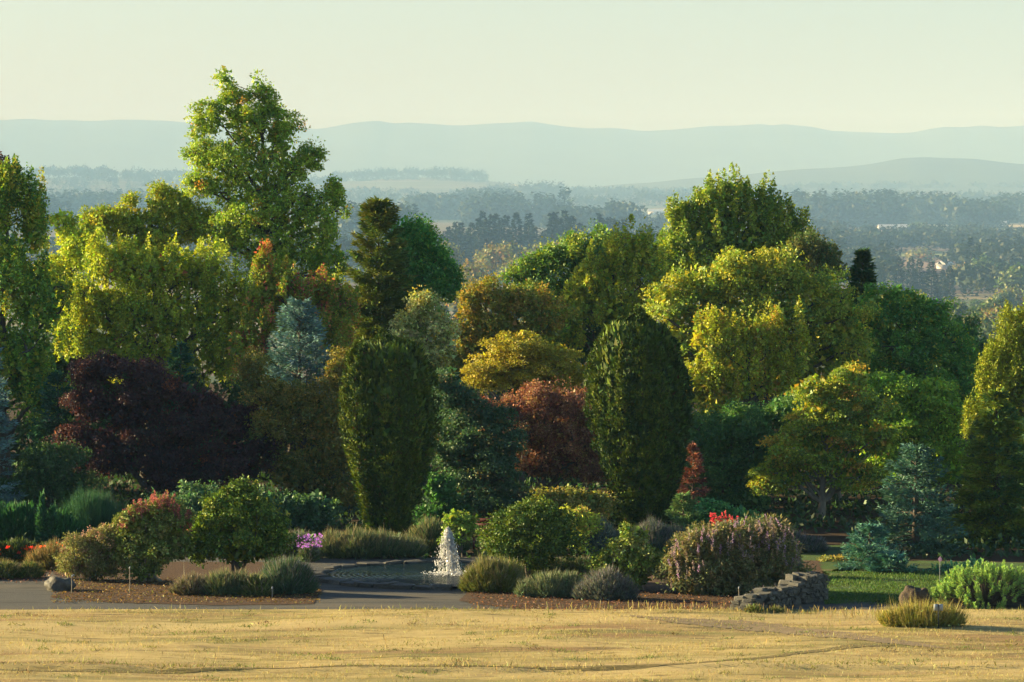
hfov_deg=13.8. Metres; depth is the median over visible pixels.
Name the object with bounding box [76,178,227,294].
hornbeam tree
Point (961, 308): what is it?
field tree
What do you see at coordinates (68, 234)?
locust tree
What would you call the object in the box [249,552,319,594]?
lavender
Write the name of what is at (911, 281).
cypress tree
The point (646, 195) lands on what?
woods
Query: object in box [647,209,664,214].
barn
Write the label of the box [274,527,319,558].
lavender
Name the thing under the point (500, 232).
conifer tree
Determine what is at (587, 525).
forsythia shrub
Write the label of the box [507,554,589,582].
lavender
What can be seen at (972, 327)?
walnut tree
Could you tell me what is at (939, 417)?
young maple
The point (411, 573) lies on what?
water
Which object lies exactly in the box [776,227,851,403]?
copper tree
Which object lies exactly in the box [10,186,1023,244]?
woods
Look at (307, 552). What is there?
aster
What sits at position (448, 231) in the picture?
conifer tree
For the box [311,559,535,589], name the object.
pond rim
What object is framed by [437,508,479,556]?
forsythia shrub
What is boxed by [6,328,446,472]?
holly hedge
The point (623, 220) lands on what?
conifer tree
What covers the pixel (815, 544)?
lavender
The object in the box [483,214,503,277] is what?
conifer tree
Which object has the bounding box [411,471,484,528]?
currant shrub
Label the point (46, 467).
viburnum shrub
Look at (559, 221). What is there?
conifer tree
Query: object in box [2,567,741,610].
leaf litter
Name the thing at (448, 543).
fountain jet
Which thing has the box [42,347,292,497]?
purple plum
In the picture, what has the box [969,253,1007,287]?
field tree
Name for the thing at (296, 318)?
blue spruce
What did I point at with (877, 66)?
sky
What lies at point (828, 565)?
back lawn
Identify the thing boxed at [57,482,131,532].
ornamental grass
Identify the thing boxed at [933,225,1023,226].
stubble field
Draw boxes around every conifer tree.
[444,226,452,246]
[448,221,459,257]
[451,226,467,268]
[451,306,456,340]
[455,222,470,266]
[465,222,477,253]
[465,235,473,264]
[468,218,489,272]
[477,219,500,279]
[478,210,487,239]
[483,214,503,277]
[492,213,500,239]
[496,218,507,273]
[499,212,527,281]
[499,215,514,246]
[522,213,536,252]
[530,226,540,248]
[539,231,548,274]
[543,212,560,242]
[544,212,560,279]
[553,218,564,242]
[557,215,577,280]
[561,210,570,234]
[580,225,587,240]
[595,213,601,225]
[595,218,606,233]
[605,217,610,230]
[609,217,616,234]
[613,220,624,242]
[618,218,628,244]
[919,261,945,302]
[964,237,976,265]
[973,244,981,261]
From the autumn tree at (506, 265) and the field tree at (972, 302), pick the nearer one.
the autumn tree at (506, 265)
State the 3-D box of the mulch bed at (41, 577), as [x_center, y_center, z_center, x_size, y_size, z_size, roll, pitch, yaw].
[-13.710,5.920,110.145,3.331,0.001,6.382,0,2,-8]
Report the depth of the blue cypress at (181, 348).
134.01 m
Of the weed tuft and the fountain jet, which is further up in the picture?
the fountain jet
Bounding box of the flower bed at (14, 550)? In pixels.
[0,535,62,561]
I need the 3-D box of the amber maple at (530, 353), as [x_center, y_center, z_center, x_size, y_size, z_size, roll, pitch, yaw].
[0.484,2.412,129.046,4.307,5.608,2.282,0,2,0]
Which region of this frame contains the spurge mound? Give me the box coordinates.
[930,558,1023,608]
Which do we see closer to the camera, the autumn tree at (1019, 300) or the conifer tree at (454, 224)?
the autumn tree at (1019, 300)
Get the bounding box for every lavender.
[0,557,46,578]
[166,571,207,594]
[197,565,258,595]
[236,571,274,596]
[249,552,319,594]
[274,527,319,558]
[313,523,428,559]
[403,513,472,554]
[456,552,530,592]
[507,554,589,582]
[513,568,582,597]
[584,515,620,555]
[637,511,690,551]
[785,529,831,553]
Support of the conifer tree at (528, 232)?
on the ground at (442, 185)
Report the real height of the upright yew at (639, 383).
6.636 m
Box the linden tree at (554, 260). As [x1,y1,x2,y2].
[496,218,648,309]
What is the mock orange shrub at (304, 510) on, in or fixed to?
on the ground at (442, 185)
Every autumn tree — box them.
[440,239,466,263]
[443,267,483,319]
[457,258,494,280]
[463,274,502,309]
[472,245,498,270]
[474,242,519,277]
[487,240,528,268]
[495,254,522,280]
[521,240,545,257]
[904,246,936,261]
[945,262,969,285]
[961,311,990,327]
[981,285,1023,309]
[981,303,1003,321]
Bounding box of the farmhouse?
[936,261,953,268]
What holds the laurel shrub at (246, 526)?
on the mulch bed at (173, 570)
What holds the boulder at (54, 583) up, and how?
on the mulch bed at (173, 570)
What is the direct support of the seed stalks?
on the lawn at (790, 673)
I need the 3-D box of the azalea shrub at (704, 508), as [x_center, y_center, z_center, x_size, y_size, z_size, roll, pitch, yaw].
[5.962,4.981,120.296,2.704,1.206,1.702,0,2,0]
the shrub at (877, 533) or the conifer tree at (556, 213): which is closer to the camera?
the shrub at (877, 533)
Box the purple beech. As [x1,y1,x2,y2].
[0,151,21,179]
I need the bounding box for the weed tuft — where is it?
[743,602,784,612]
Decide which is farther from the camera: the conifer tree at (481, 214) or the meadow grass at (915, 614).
the conifer tree at (481, 214)
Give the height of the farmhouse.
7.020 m
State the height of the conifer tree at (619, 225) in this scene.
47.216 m
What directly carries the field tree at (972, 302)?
on the ground at (442, 185)
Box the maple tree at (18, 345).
[0,153,77,479]
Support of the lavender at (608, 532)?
on the ground at (442, 185)
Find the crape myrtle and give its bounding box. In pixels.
[709,510,738,529]
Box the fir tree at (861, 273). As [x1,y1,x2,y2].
[831,247,888,365]
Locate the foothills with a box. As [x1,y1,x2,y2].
[577,157,1023,194]
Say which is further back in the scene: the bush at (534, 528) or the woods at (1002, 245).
the woods at (1002, 245)
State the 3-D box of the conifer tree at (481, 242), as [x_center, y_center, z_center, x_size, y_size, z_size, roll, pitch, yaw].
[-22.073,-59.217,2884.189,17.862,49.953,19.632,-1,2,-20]
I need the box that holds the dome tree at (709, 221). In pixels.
[653,162,820,395]
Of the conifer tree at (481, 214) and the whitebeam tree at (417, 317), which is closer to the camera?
the whitebeam tree at (417, 317)
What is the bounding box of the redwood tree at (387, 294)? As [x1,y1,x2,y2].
[344,195,417,342]
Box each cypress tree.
[878,268,886,294]
[890,256,906,291]
[904,256,918,291]
[913,258,925,292]
[938,269,945,295]
[942,265,956,299]
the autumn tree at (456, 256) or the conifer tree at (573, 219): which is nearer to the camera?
the autumn tree at (456, 256)
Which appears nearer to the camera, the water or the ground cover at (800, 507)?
the water
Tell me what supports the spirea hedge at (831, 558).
on the back lawn at (828, 565)
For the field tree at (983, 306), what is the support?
on the ground at (442, 185)
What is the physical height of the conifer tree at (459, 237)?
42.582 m
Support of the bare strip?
on the lawn at (790, 673)
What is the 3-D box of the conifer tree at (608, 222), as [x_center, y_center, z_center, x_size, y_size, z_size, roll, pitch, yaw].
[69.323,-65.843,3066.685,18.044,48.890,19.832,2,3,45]
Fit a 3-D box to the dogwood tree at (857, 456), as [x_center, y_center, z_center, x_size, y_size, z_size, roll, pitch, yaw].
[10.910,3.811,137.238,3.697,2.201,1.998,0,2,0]
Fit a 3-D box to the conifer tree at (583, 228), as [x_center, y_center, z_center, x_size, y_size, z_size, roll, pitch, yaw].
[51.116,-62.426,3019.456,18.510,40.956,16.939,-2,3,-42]
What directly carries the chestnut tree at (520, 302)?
on the ground at (442, 185)
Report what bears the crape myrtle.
on the mulch bed at (652, 586)
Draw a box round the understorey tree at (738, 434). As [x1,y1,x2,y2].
[678,391,803,509]
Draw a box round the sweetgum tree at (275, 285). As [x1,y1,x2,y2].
[226,238,362,488]
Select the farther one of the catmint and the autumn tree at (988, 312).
the autumn tree at (988, 312)
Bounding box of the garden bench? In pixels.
[472,518,492,551]
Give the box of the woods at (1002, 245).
[0,220,1023,301]
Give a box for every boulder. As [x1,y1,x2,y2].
[44,576,75,591]
[899,585,931,606]
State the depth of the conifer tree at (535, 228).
2890.91 m
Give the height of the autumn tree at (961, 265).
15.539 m
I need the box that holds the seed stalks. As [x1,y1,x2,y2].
[22,600,1020,681]
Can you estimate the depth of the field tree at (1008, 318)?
1084.18 m
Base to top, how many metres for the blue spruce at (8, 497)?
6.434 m
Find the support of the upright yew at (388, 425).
on the ground at (442, 185)
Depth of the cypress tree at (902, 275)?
2499.30 m
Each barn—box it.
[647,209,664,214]
[877,224,906,231]
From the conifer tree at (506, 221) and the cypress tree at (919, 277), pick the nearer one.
the cypress tree at (919, 277)
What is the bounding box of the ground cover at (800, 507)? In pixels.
[0,457,1023,559]
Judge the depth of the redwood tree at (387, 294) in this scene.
145.56 m
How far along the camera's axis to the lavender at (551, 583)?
102.53 m
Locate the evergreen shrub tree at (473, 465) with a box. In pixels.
[417,366,535,522]
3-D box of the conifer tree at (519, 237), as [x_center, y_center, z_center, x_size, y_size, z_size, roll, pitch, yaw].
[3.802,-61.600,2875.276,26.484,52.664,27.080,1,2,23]
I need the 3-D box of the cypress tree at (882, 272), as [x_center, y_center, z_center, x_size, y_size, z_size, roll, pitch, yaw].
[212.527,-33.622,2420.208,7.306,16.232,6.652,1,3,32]
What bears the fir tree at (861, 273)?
on the ground at (442, 185)
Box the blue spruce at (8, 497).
[0,347,29,504]
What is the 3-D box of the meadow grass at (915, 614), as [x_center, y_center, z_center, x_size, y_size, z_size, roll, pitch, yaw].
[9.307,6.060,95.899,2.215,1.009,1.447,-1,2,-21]
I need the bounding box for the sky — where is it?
[0,0,1023,132]
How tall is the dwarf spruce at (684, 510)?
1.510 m
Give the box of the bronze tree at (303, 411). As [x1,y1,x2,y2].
[223,345,357,512]
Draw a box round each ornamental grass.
[20,536,67,570]
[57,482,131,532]
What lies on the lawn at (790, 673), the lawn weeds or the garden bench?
the lawn weeds
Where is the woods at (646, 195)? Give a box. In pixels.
[21,164,1023,210]
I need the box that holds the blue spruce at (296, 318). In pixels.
[253,296,336,446]
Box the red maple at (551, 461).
[478,376,606,489]
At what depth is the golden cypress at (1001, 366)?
127.81 m
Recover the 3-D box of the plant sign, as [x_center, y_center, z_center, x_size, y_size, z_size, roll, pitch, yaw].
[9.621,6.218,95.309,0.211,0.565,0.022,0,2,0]
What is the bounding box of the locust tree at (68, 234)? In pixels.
[33,207,108,422]
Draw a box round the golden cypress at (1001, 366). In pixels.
[959,297,1023,508]
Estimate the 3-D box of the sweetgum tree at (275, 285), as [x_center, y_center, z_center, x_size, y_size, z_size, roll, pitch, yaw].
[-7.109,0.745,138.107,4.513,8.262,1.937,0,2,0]
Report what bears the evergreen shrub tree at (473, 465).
on the ground at (442, 185)
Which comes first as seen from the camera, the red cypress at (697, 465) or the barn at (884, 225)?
the red cypress at (697, 465)
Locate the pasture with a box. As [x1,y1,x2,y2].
[895,251,947,255]
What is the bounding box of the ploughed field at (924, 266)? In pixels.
[890,259,955,272]
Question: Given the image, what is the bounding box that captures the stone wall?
[730,571,830,609]
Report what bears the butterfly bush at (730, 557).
on the mulch bed at (652, 586)
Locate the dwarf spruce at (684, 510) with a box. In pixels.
[662,491,700,533]
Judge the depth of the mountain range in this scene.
21428.57 m
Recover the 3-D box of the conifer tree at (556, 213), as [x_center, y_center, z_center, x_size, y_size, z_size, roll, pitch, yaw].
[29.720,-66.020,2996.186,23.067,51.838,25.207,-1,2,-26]
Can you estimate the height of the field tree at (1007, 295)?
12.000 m
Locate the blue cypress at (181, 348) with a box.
[151,340,210,496]
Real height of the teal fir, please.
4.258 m
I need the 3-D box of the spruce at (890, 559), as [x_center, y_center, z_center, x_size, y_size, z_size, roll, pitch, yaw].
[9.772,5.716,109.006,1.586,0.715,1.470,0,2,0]
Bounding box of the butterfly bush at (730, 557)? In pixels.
[652,510,816,595]
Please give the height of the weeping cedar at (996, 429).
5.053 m
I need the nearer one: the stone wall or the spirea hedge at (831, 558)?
the stone wall
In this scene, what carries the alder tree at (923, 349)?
on the ground at (442, 185)
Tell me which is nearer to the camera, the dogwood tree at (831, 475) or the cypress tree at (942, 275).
the dogwood tree at (831, 475)
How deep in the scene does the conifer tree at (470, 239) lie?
2930.89 m
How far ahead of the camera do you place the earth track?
95.26 m
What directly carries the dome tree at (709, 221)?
on the ground at (442, 185)
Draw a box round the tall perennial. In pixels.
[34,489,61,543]
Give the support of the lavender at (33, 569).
on the mulch bed at (41, 577)
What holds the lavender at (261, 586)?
on the mulch bed at (173, 570)
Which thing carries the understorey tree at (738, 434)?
on the ground at (442, 185)
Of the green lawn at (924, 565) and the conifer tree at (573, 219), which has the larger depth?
the conifer tree at (573, 219)
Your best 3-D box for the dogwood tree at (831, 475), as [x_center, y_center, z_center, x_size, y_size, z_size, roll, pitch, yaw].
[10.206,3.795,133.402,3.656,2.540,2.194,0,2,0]
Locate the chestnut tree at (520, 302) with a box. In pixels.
[447,271,578,481]
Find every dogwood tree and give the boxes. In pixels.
[745,360,917,517]
[779,427,868,500]
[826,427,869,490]
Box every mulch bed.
[0,559,47,578]
[52,562,321,604]
[459,560,822,608]
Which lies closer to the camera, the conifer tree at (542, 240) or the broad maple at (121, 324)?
the broad maple at (121, 324)
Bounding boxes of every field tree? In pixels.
[946,297,978,320]
[950,306,1016,325]
[967,298,986,310]
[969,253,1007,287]
[971,297,1011,316]
[976,320,1009,352]
[991,306,1023,323]
[993,262,1023,296]
[993,291,1016,306]
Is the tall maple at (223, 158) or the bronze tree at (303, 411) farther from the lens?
the tall maple at (223, 158)
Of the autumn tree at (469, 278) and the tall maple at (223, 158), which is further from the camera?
the autumn tree at (469, 278)
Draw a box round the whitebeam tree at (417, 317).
[381,284,461,502]
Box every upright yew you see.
[336,325,444,536]
[581,304,695,530]
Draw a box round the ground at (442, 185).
[0,177,1023,601]
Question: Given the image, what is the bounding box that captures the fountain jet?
[424,527,466,576]
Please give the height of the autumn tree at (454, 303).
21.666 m
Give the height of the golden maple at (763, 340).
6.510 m
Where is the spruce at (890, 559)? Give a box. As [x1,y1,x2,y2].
[861,549,918,572]
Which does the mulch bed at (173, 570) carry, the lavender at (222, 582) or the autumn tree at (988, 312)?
the lavender at (222, 582)
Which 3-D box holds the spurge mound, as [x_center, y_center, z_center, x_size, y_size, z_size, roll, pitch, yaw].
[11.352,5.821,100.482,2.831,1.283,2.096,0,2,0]
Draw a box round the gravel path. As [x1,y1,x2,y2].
[0,557,1023,609]
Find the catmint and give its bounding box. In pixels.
[570,564,641,600]
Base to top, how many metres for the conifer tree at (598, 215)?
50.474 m
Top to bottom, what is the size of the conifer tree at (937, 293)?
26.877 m
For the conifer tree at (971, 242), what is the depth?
2899.02 m
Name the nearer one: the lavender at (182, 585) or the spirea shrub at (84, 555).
the lavender at (182, 585)
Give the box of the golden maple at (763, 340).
[684,296,810,480]
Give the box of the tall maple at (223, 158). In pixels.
[177,65,353,360]
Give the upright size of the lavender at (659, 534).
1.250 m
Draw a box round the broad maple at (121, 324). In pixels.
[52,217,255,480]
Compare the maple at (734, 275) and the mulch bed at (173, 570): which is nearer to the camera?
the mulch bed at (173, 570)
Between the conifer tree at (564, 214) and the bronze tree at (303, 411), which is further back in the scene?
the conifer tree at (564, 214)
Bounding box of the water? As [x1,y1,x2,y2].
[324,562,474,585]
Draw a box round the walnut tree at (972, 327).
[939,309,989,455]
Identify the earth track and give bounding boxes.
[630,615,945,647]
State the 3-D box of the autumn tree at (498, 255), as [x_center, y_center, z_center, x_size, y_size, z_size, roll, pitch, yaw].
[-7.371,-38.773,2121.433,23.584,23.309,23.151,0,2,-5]
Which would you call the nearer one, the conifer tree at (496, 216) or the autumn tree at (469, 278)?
the autumn tree at (469, 278)
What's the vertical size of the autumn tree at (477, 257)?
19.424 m
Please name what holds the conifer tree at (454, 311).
on the ground at (442, 185)
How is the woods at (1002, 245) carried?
on the ground at (442, 185)
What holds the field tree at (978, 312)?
on the ground at (442, 185)
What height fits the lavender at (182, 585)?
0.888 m
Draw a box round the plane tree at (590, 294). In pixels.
[535,213,672,361]
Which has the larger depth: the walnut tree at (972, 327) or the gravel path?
the walnut tree at (972, 327)
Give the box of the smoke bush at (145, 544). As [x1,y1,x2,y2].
[103,489,196,581]
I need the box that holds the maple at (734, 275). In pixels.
[633,241,883,461]
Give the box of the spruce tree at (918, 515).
[866,441,969,554]
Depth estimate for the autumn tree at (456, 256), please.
2198.43 m
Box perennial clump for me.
[0,499,86,544]
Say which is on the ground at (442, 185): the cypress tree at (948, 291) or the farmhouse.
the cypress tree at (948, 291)
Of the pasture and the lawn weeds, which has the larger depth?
the pasture
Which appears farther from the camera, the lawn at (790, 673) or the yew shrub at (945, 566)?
the yew shrub at (945, 566)
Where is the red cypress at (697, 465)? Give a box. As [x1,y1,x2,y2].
[675,441,710,511]
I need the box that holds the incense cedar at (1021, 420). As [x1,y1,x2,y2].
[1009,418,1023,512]
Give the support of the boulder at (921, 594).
on the ground at (442, 185)
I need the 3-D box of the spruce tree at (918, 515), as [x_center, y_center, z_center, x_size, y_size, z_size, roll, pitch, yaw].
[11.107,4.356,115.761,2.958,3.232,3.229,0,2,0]
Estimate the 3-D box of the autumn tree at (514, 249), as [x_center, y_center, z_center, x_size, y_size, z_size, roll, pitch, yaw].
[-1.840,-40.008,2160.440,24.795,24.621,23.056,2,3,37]
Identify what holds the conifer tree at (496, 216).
on the ground at (442, 185)
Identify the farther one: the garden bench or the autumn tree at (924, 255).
the autumn tree at (924, 255)
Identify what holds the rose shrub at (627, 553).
on the mulch bed at (652, 586)
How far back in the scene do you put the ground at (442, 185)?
1641.54 m
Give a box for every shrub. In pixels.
[0,434,106,510]
[48,522,122,580]
[141,479,345,532]
[186,473,301,574]
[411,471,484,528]
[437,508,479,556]
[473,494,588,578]
[529,484,620,520]
[559,503,608,554]
[578,521,665,590]
[676,496,763,529]
[833,522,906,569]
[923,556,995,571]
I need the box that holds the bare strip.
[0,644,891,672]
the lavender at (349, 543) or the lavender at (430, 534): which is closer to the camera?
the lavender at (349, 543)
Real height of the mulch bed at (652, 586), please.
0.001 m
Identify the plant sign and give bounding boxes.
[934,604,942,627]
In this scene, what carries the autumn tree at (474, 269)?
on the ground at (442, 185)
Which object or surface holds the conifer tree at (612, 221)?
on the ground at (442, 185)
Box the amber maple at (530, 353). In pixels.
[459,328,591,497]
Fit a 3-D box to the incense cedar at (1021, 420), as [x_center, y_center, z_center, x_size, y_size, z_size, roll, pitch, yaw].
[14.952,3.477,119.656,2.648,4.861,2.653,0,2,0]
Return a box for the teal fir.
[17,370,103,503]
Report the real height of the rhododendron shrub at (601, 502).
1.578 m
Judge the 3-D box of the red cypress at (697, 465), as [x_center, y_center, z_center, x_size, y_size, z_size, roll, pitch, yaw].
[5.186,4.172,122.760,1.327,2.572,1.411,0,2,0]
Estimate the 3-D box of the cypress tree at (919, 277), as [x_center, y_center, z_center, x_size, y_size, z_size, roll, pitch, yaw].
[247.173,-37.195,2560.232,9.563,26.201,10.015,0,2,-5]
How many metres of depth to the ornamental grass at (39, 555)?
109.61 m
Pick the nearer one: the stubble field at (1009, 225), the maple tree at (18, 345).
the maple tree at (18, 345)
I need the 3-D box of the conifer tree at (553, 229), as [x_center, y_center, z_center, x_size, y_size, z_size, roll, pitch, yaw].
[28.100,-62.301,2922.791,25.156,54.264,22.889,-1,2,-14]
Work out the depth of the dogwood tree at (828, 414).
126.37 m
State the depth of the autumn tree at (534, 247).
2199.26 m
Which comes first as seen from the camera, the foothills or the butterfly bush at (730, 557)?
the butterfly bush at (730, 557)
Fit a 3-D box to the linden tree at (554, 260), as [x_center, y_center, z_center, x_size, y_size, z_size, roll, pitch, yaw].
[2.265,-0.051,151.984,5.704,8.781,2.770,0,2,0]
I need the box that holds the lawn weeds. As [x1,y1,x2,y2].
[1,609,1023,681]
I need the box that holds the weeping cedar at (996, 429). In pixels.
[944,387,1023,548]
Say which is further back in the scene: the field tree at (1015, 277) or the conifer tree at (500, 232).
the conifer tree at (500, 232)
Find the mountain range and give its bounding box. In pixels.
[0,119,1023,189]
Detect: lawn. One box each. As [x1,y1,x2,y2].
[0,609,1023,681]
[800,545,858,570]
[827,561,1023,603]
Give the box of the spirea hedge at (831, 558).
[816,552,864,561]
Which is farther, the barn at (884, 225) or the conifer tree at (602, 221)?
the barn at (884, 225)
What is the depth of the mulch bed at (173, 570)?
103.95 m
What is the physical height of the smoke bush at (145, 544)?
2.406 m
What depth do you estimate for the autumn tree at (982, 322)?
1070.48 m
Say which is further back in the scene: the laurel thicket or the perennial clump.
the laurel thicket
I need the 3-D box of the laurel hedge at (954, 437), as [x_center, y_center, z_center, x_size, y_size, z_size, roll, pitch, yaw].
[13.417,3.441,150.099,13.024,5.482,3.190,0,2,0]
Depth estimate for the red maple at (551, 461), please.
125.36 m
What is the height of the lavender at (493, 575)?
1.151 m
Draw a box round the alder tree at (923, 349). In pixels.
[846,281,981,473]
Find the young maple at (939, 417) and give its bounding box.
[836,368,976,500]
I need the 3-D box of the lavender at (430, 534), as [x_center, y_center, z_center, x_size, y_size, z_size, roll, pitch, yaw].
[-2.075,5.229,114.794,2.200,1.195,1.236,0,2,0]
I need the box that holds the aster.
[295,533,323,561]
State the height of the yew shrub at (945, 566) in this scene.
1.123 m
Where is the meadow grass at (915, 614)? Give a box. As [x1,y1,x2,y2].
[872,593,971,627]
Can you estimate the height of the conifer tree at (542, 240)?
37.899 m
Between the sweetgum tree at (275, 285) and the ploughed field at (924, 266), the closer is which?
the sweetgum tree at (275, 285)
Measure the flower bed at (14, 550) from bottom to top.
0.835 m
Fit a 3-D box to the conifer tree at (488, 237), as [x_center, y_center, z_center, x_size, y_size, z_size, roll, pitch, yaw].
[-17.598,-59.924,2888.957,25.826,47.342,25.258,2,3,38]
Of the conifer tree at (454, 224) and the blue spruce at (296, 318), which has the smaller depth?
the blue spruce at (296, 318)
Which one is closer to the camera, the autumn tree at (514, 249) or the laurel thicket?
the laurel thicket
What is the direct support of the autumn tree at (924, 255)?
on the ground at (442, 185)
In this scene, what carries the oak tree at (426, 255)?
on the ground at (442, 185)
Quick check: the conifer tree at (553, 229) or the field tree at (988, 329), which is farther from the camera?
the conifer tree at (553, 229)
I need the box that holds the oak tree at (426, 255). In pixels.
[385,212,470,342]
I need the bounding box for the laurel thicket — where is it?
[434,316,733,469]
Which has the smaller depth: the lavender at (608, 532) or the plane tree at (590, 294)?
the lavender at (608, 532)
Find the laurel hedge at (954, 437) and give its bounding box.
[759,382,1018,464]
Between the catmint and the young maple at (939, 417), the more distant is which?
the young maple at (939, 417)
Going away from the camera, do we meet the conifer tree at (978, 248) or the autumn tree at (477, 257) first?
the autumn tree at (477, 257)
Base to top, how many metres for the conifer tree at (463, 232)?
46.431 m

